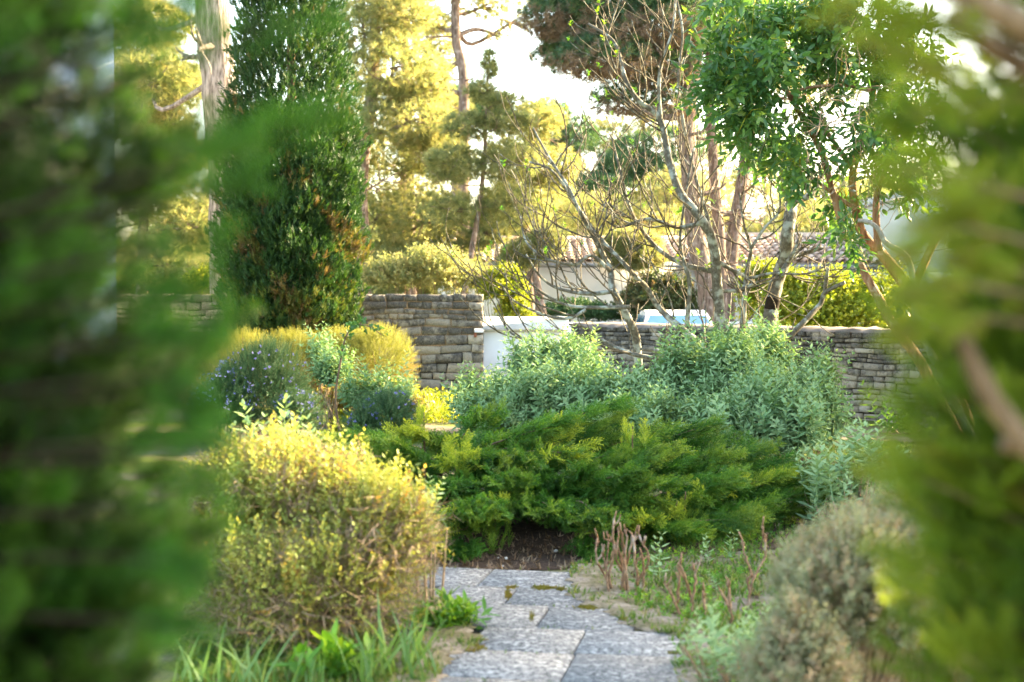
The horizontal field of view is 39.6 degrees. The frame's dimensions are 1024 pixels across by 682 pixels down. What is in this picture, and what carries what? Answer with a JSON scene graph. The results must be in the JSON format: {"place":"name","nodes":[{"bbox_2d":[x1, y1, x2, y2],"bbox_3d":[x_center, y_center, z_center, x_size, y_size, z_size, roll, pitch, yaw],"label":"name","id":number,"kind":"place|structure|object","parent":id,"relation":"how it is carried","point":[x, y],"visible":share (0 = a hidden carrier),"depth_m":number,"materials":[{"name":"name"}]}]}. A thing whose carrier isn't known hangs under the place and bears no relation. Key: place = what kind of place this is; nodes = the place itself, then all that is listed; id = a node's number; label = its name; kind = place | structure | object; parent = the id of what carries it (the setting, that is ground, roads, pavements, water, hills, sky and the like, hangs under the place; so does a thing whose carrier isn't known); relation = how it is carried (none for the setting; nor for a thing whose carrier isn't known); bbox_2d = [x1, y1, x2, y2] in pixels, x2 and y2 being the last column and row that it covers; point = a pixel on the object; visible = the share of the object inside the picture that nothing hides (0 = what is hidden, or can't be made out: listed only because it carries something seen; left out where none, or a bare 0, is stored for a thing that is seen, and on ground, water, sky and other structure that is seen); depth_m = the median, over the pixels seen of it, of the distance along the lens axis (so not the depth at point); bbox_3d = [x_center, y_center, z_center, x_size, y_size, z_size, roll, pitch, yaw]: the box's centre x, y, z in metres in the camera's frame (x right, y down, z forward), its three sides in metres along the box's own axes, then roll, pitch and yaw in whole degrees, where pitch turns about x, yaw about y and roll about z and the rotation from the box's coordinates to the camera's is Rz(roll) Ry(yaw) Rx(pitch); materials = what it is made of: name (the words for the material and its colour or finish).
{"place":"outdoors","nodes":[
{"label":"outdoors","id":0,"kind":"place"},
{"bbox_2d":[75,392,1019,681],"bbox_3d":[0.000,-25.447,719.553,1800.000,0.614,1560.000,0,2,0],"label":"ground","id":1,"kind":"structure","parent":0,"point":[165,662],"depth_m":8.00,"materials":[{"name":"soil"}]},
{"bbox_2d":[0,2,116,390],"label":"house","id":2,"kind":"structure","parent":1,"relation":"on","point":[110,62],"depth_m":18.88,"materials":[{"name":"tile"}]},
{"bbox_2d":[114,27,209,293],"bbox_3d":[-7.295,-2.850,29.562,3.125,7.764,3.437,-2,3,-35],"label":"pine tree","id":3,"kind":"object","parent":1,"relation":"on","point":[186,210],"visible":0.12,"depth_m":29.51,"materials":[{"name":"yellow plant"}]},
{"bbox_2d":[114,0,241,293],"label":"pine tree","id":4,"kind":"object","parent":1,"relation":"on","point":[163,108],"visible":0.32,"depth_m":25.78,"materials":[{"name":"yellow plant"}]},
{"bbox_2d":[0,0,372,681],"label":"conifer","id":5,"kind":"object","parent":1,"relation":"on","point":[78,564],"visible":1,"depth_m":1.58,"materials":[{"name":"green plant"}]},
{"bbox_2d":[183,263,208,293],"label":"shrub","id":6,"kind":"object","parent":1,"relation":"on","point":[189,274],"visible":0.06,"depth_m":25.81,"materials":[{"name":"green plant"}]},
{"bbox_2d":[163,618,300,681],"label":"iris clump","id":7,"kind":"object","parent":1,"relation":"on","point":[249,673],"visible":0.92,"depth_m":5.54,"materials":[{"name":"green plant"}]},
{"bbox_2d":[188,332,332,438],"bbox_3d":[-2.583,0.489,14.534,1.548,1.194,1.384,0,2,0],"label":"rosemary bush","id":8,"kind":"object","parent":1,"relation":"on","point":[235,385],"visible":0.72,"depth_m":14.33,"materials":[{"name":"green plant"}]},
{"bbox_2d":[203,393,349,455],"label":"sage plant","id":9,"kind":"object","parent":1,"relation":"on","point":[281,411],"visible":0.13,"depth_m":7.61,"materials":[{"name":"green plant"}]},
{"bbox_2d":[204,0,375,397],"bbox_3d":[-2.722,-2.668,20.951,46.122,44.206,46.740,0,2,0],"label":"cypress tree","id":10,"kind":"object","parent":1,"relation":"on","point":[310,276],"visible":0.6,"depth_m":19.33,"materials":[{"name":"green plant"}]},
{"bbox_2d":[174,320,421,408],"bbox_3d":[-2.812,0.343,18.127,3.378,1.230,1.541,0,2,0],"label":"hedge","id":11,"kind":"object","parent":1,"relation":"on","point":[370,344],"visible":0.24,"depth_m":17.93,"materials":[{"name":"yellow plant"}]},
{"bbox_2d":[141,411,459,664],"bbox_3d":[-1.017,0.894,6.555,1.602,1.149,1.604,0,2,0],"label":"yellow shrub","id":12,"kind":"object","parent":1,"relation":"on","point":[319,518],"visible":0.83,"depth_m":6.34,"materials":[{"name":"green plant"}]},
{"bbox_2d":[117,294,483,391],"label":"stone wall","id":13,"kind":"structure","parent":1,"relation":"on","point":[440,328],"depth_m":21.61,"materials":[{"name":"stone"}]},
{"bbox_2d":[474,317,567,386],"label":"gate","id":14,"kind":"structure","parent":13,"relation":"attached to","point":[493,345],"depth_m":21.83,"materials":[{"name":"white paint"}]},
{"bbox_2d":[326,589,347,623],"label":"leafy plant","id":15,"kind":"object","parent":1,"relation":"on","point":[339,610],"visible":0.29,"depth_m":6.39,"materials":[{"name":"green plant"}]},
{"bbox_2d":[318,313,388,431],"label":"rose bush","id":16,"kind":"object","parent":1,"relation":"on","point":[355,325],"visible":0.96,"depth_m":15.37,"materials":[{"name":"brown plant"}]},
{"bbox_2d":[294,321,419,428],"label":"sage shrub","id":17,"kind":"object","parent":1,"relation":"on","point":[325,370],"visible":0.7,"depth_m":15.91,"materials":[{"name":"green plant"}]},
{"bbox_2d":[313,375,428,413],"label":"shrub","id":18,"kind":"object","parent":1,"relation":"on","point":[340,406],"visible":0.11,"depth_m":16.43,"materials":[{"name":"green plant"}]},
{"bbox_2d":[337,384,429,435],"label":"rosemary bush","id":19,"kind":"object","parent":1,"relation":"on","point":[386,406],"visible":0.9,"depth_m":12.06,"materials":[{"name":"green plant"}]},
{"bbox_2d":[322,0,463,293],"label":"pine tree","id":20,"kind":"object","parent":1,"relation":"on","point":[398,103],"visible":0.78,"depth_m":33.22,"materials":[{"name":"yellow plant"}]},
{"bbox_2d":[326,386,462,432],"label":"ground cover","id":21,"kind":"object","parent":1,"relation":"on","point":[443,411],"visible":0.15,"depth_m":17.38,"materials":[{"name":"yellow plant"}]},
{"bbox_2d":[328,0,467,294],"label":"pine tree","id":22,"kind":"object","parent":1,"relation":"on","point":[446,48],"visible":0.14,"depth_m":44.53,"materials":[{"name":"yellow plant"}]},
{"bbox_2d":[343,563,488,681],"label":"soil","id":23,"kind":"structure","parent":1,"relation":"on","point":[458,629],"depth_m":6.27,"materials":[{"name":"beige soil"}]},
{"bbox_2d":[256,651,333,681],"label":"iris clump","id":24,"kind":"object","parent":23,"relation":"on","point":[310,678],"visible":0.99,"depth_m":5.54,"materials":[{"name":"green plant"}]},
{"bbox_2d":[170,594,459,681],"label":"grass","id":25,"kind":"structure","parent":23,"relation":"on","point":[201,654],"depth_m":5.95,"materials":[{"name":"green plant"}]},
{"bbox_2d":[267,619,379,679],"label":"leafy plant","id":26,"kind":"object","parent":23,"relation":"on","point":[332,654],"visible":0.86,"depth_m":5.73,"materials":[{"name":"green plant"}]},
{"bbox_2d":[329,586,449,681],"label":"iris clump","id":27,"kind":"object","parent":23,"relation":"on","point":[407,656],"visible":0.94,"depth_m":5.74,"materials":[{"name":"green plant"}]},
{"bbox_2d":[415,473,447,608],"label":"sage plant","id":28,"kind":"object","parent":23,"relation":"on","point":[432,584],"visible":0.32,"depth_m":6.99,"materials":[{"name":"brown plant"}]},
{"bbox_2d":[387,587,500,631],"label":"leafy plant","id":29,"kind":"object","parent":23,"relation":"on","point":[458,607],"visible":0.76,"depth_m":6.62,"materials":[{"name":"green plant"}]},
{"bbox_2d":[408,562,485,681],"bbox_3d":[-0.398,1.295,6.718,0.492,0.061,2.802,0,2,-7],"label":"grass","id":30,"kind":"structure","parent":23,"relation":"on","point":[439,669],"depth_m":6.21,"materials":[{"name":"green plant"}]},
{"bbox_2d":[350,121,492,294],"bbox_3d":[-2.806,-2.491,35.682,4.357,6.578,4.062,2,3,40],"label":"pine tree","id":31,"kind":"object","parent":1,"relation":"on","point":[400,220],"visible":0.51,"depth_m":35.27,"materials":[{"name":"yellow plant"}]},
{"bbox_2d":[359,237,489,294],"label":"shrub","id":32,"kind":"object","parent":1,"relation":"on","point":[414,269],"visible":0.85,"depth_m":27.63,"materials":[{"name":"green plant"}]},
{"bbox_2d":[420,394,444,415],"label":"dry grass tuft","id":33,"kind":"object","parent":1,"relation":"on","point":[434,404],"visible":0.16,"depth_m":17.58,"materials":[{"name":"plant"}]},
{"bbox_2d":[400,0,530,228],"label":"pine tree","id":34,"kind":"object","parent":1,"relation":"on","point":[456,36],"visible":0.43,"depth_m":42.09,"materials":[{"name":"yellow plant"}]},
{"bbox_2d":[416,81,515,233],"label":"pine tree","id":35,"kind":"object","parent":1,"relation":"on","point":[481,108],"visible":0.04,"depth_m":51.35,"materials":[{"name":"green plant"}]},
{"bbox_2d":[439,360,515,437],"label":"sage shrub","id":36,"kind":"object","parent":1,"relation":"on","point":[469,396],"visible":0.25,"depth_m":14.95,"materials":[{"name":"green plant"}]},
{"bbox_2d":[405,44,550,293],"bbox_3d":[-0.703,-2.594,29.881,3.192,7.241,1.887,0,2,-11],"label":"pine tree","id":37,"kind":"object","parent":1,"relation":"on","point":[489,99],"visible":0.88,"depth_m":29.72,"materials":[{"name":"green plant"}]},
{"bbox_2d":[116,166,939,294],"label":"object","id":38,"kind":"object","parent":1,"relation":"on","point":[426,291],"visible":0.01,"depth_m":68.80,"materials":[{"name":"green plant"}]},
{"bbox_2d":[492,224,569,316],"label":"young tree","id":39,"kind":"object","parent":1,"relation":"on","point":[524,249],"visible":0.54,"depth_m":30.74,"materials":[{"name":"green plant"}]},
{"bbox_2d":[454,93,609,314],"bbox_3d":[0.210,-2.730,35.588,3.654,7.046,2.654,-1,3,-31],"label":"pine tree","id":40,"kind":"object","parent":1,"relation":"on","point":[484,237],"visible":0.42,"depth_m":35.49,"materials":[{"name":"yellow plant"}]},
{"bbox_2d":[485,320,630,433],"bbox_3d":[0.608,0.444,14.463,1.773,1.303,2.020,0,2,0],"label":"sage shrub","id":41,"kind":"object","parent":1,"relation":"on","point":[551,378],"visible":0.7,"depth_m":14.12,"materials":[{"name":"green plant"}]},
{"bbox_2d":[438,236,709,321],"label":"house","id":42,"kind":"structure","parent":1,"relation":"on","point":[590,282],"depth_m":37.97,"materials":[{"name":"paint"}]},
{"bbox_2d":[349,491,803,681],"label":"litter","id":43,"kind":"object","parent":1,"relation":"on","point":[533,561],"visible":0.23,"depth_m":8.25,"materials":[{"name":"brown plant"}]},
{"bbox_2d":[544,295,623,321],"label":"shrub","id":44,"kind":"object","parent":1,"relation":"on","point":[605,315],"visible":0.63,"depth_m":33.60,"materials":[{"name":"green plant"}]},
{"bbox_2d":[526,94,705,235],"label":"pine tree","id":45,"kind":"object","parent":1,"relation":"on","point":[591,137],"visible":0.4,"depth_m":57.23,"materials":[{"name":"green plant"}]},
{"bbox_2d":[418,503,814,569],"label":"soil","id":46,"kind":"structure","parent":1,"relation":"on","point":[533,528],"depth_m":8.75,"materials":[{"name":"brown soil"}]},
{"bbox_2d":[297,392,836,563],"bbox_3d":[0.265,0.866,9.626,3.981,1.042,3.151,0,2,0],"label":"juniper bush","id":47,"kind":"object","parent":46,"relation":"on","point":[711,488],"visible":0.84,"depth_m":9.18,"materials":[{"name":"green plant"}]},
{"bbox_2d":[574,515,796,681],"bbox_3d":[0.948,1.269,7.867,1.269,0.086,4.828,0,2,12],"label":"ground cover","id":48,"kind":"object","parent":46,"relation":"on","point":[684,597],"visible":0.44,"depth_m":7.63,"materials":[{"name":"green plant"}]},
{"bbox_2d":[789,412,912,530],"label":"sage plant","id":49,"kind":"object","parent":46,"relation":"on","point":[817,473],"visible":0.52,"depth_m":9.33,"materials":[{"name":"green plant"}]},
{"bbox_2d":[531,162,734,235],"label":"pine tree","id":50,"kind":"object","parent":1,"relation":"on","point":[665,176],"visible":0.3,"depth_m":45.62,"materials":[{"name":"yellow plant"}]},
{"bbox_2d":[594,226,671,321],"bbox_3d":[3.038,-1.124,35.981,1.895,3.753,1.924,2,3,40],"label":"clipped tree","id":51,"kind":"object","parent":1,"relation":"on","point":[636,261],"visible":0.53,"depth_m":35.53,"materials":[{"name":"green plant"}]},
{"bbox_2d":[579,312,710,454],"bbox_3d":[1.362,0.439,13.160,1.668,1.408,2.985,0,2,0],"label":"sage shrub","id":52,"kind":"object","parent":1,"relation":"on","point":[660,390],"visible":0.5,"depth_m":13.72,"materials":[{"name":"green plant"}]},
{"bbox_2d":[610,266,697,321],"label":"shrub","id":53,"kind":"object","parent":1,"relation":"on","point":[637,294],"visible":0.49,"depth_m":33.51,"materials":[{"name":"green plant"}]},
{"bbox_2d":[564,563,751,681],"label":"soil","id":54,"kind":"structure","parent":1,"relation":"on","point":[588,580],"depth_m":7.00,"materials":[{"name":"beige soil"}]},
{"bbox_2d":[594,511,649,591],"bbox_3d":[0.566,1.128,7.410,0.300,0.496,0.160,0,2,12],"label":"dead stub","id":55,"kind":"object","parent":54,"relation":"on","point":[622,565],"visible":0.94,"depth_m":7.40,"materials":[{"name":"brown plant"}]},
{"bbox_2d":[645,531,670,583],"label":"sage plant","id":56,"kind":"object","parent":54,"relation":"on","point":[653,559],"visible":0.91,"depth_m":7.66,"materials":[{"name":"green plant"}]},
{"bbox_2d":[663,552,706,618],"bbox_3d":[0.848,1.192,6.806,0.217,0.375,0.129,-1,2,-22],"label":"dead stub","id":57,"kind":"object","parent":54,"relation":"on","point":[679,575],"visible":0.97,"depth_m":6.81,"materials":[{"name":"brown wood"}]},
{"bbox_2d":[717,576,732,626],"bbox_3d":[1.016,1.252,6.684,0.074,0.278,0.097,1,3,33],"label":"dead stub","id":58,"kind":"object","parent":54,"relation":"on","point":[728,604],"visible":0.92,"depth_m":6.66,"materials":[{"name":"brown wood"}]},
{"bbox_2d":[675,602,779,681],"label":"sage plant","id":59,"kind":"object","parent":54,"relation":"on","point":[720,647],"visible":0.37,"depth_m":5.60,"materials":[{"name":"green plant"}]},
{"bbox_2d":[509,0,809,323],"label":"pine tree","id":60,"kind":"object","parent":1,"relation":"on","point":[553,31],"visible":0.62,"depth_m":31.25,"materials":[{"name":"brown plant"}]},
{"bbox_2d":[537,99,829,232],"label":"pine tree","id":61,"kind":"object","parent":1,"relation":"on","point":[603,126],"visible":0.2,"depth_m":61.01,"materials":[{"name":"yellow plant"}]},
{"bbox_2d":[430,0,942,377],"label":"bare tree","id":62,"kind":"object","parent":1,"relation":"on","point":[715,263],"visible":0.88,"depth_m":16.99,"materials":[{"name":"brown plant"}]},
{"bbox_2d":[696,533,714,566],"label":"sage plant","id":63,"kind":"object","parent":1,"relation":"on","point":[705,546],"visible":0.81,"depth_m":8.14,"materials":[{"name":"green plant"}]},
{"bbox_2d":[707,571,718,590],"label":"sage plant","id":64,"kind":"object","parent":1,"relation":"on","point":[714,581],"visible":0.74,"depth_m":7.46,"materials":[{"name":"green plant"}]},
{"bbox_2d":[568,322,859,342],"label":"wall","id":65,"kind":"structure","parent":1,"relation":"on","point":[569,329],"depth_m":32.97,"materials":[{"name":"white paint"}]},
{"bbox_2d":[667,20,761,323],"bbox_3d":[4.610,-3.487,33.304,2.844,9.015,2.901,1,2,13],"label":"pine tree","id":66,"kind":"object","parent":1,"relation":"on","point":[713,165],"visible":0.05,"depth_m":32.80,"materials":[{"name":"brown plant"}]},
{"bbox_2d":[722,529,738,562],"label":"sage plant","id":67,"kind":"object","parent":1,"relation":"on","point":[730,548],"visible":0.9,"depth_m":8.25,"materials":[{"name":"green plant"}]},
{"bbox_2d":[671,305,804,457],"bbox_3d":[2.091,0.406,13.115,1.581,1.477,3.076,0,2,7],"label":"sage shrub","id":68,"kind":"object","parent":1,"relation":"on","point":[714,373],"visible":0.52,"depth_m":13.51,"materials":[{"name":"green plant"}]},
{"bbox_2d":[738,516,766,602],"bbox_3d":[1.225,1.112,7.205,0.147,0.464,0.096,0,2,0],"label":"dead stub","id":69,"kind":"object","parent":1,"relation":"on","point":[750,586],"visible":0.98,"depth_m":7.19,"materials":[{"name":"brown wood"}]},
{"bbox_2d":[684,40,863,321],"bbox_3d":[6.249,-3.628,34.237,5.024,9.256,3.511,0,2,0],"label":"pine tree","id":70,"kind":"object","parent":1,"relation":"on","point":[731,228],"visible":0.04,"depth_m":33.80,"materials":[{"name":"brown plant"}]},
{"bbox_2d":[570,321,981,424],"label":"stone wall","id":71,"kind":"structure","parent":1,"relation":"on","point":[873,366],"depth_m":18.60,"materials":[{"name":"stone"}]},
{"bbox_2d":[722,260,845,343],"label":"dead branch","id":72,"kind":"object","parent":1,"relation":"on","point":[807,317],"visible":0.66,"depth_m":16.78,"materials":[{"name":"wood"}]},
{"bbox_2d":[713,336,865,468],"bbox_3d":[2.483,0.566,12.668,1.483,1.192,1.908,0,2,0],"label":"sage shrub","id":73,"kind":"object","parent":1,"relation":"on","point":[809,405],"visible":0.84,"depth_m":12.33,"materials":[{"name":"green plant"}]},
{"bbox_2d":[734,112,872,333],"bbox_3d":[3.530,-0.971,17.659,1.361,4.240,1.732,2,3,39],"label":"pollarded tree","id":74,"kind":"object","parent":1,"relation":"on","point":[789,253],"visible":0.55,"depth_m":17.48,"materials":[{"name":"brown plant"}]},
{"bbox_2d":[725,233,883,321],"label":"house","id":75,"kind":"structure","parent":1,"relation":"on","point":[761,246],"depth_m":36.07,"materials":[{"name":"paint"}]},
{"bbox_2d":[732,254,910,327],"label":"hedge","id":76,"kind":"object","parent":1,"relation":"on","point":[841,307],"visible":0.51,"depth_m":25.71,"materials":[{"name":"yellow plant"}]},
{"bbox_2d":[671,0,1002,437],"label":"eucalyptus tree","id":77,"kind":"object","parent":1,"relation":"on","point":[756,68],"visible":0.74,"depth_m":14.66,"materials":[{"name":"green plant"}]},
{"bbox_2d":[727,479,1016,681],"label":"cotton lavender","id":78,"kind":"object","parent":1,"relation":"on","point":[827,572],"visible":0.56,"depth_m":4.56,"materials":[{"name":"green plant"}]},
{"bbox_2d":[858,380,935,434],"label":"sage plant","id":79,"kind":"object","parent":1,"relation":"on","point":[892,427],"visible":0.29,"depth_m":15.62,"materials":[{"name":"green plant"}]},
{"bbox_2d":[802,0,1023,681],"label":"conifer","id":80,"kind":"object","parent":1,"relation":"on","point":[975,521],"visible":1,"depth_m":1.91,"materials":[{"name":"green plant"}]},
{"bbox_2d":[450,565,653,681],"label":"grass","id":81,"kind":"structure","parent":0,"point":[521,606],"depth_m":6.59,"materials":[{"name":"green plant"}]},
{"bbox_2d":[421,567,688,681],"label":"path","id":82,"kind":"structure","parent":0,"point":[514,631],"depth_m":6.36,"materials":[{"name":"grey stone"}]},
{"bbox_2d":[463,583,677,653],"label":"moss","id":83,"kind":"object","parent":82,"relation":"on","point":[508,594],"visible":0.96,"depth_m":7.02,"materials":[{"name":"green plant"}]},
{"bbox_2d":[115,0,1016,235],"label":"sky","id":84,"kind":"structure","parent":0,"point":[513,51],"materials":[{"name":"white"}]},
{"bbox_2d":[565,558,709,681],"bbox_3d":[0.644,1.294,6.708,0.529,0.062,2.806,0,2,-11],"label":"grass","id":85,"kind":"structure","parent":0,"point":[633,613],"depth_m":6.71,"materials":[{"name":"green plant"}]},
{"bbox_2d":[843,185,1023,292],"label":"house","id":86,"kind":"structure","parent":0,"point":[885,220],"depth_m":34.21,"materials":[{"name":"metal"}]},
{"label":"road","id":87,"kind":"structure","parent":0,"visible":0},
{"bbox_2d":[473,260,539,316],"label":"shrub","id":88,"kind":"object","parent":87,"relation":"on","point":[506,307],"visible":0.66,"depth_m":27.75,"materials":[{"name":"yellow plant"}]},
{"bbox_2d":[636,310,711,323],"bbox_3d":[3.256,0.135,28.320,2.160,1.500,4.012,0,2,0],"label":"parked car","id":89,"kind":"object","parent":87,"relation":"on","point":[650,316],"visible":0.02,"depth_m":27.96,"materials":[{"name":"white paint"}]}
]}

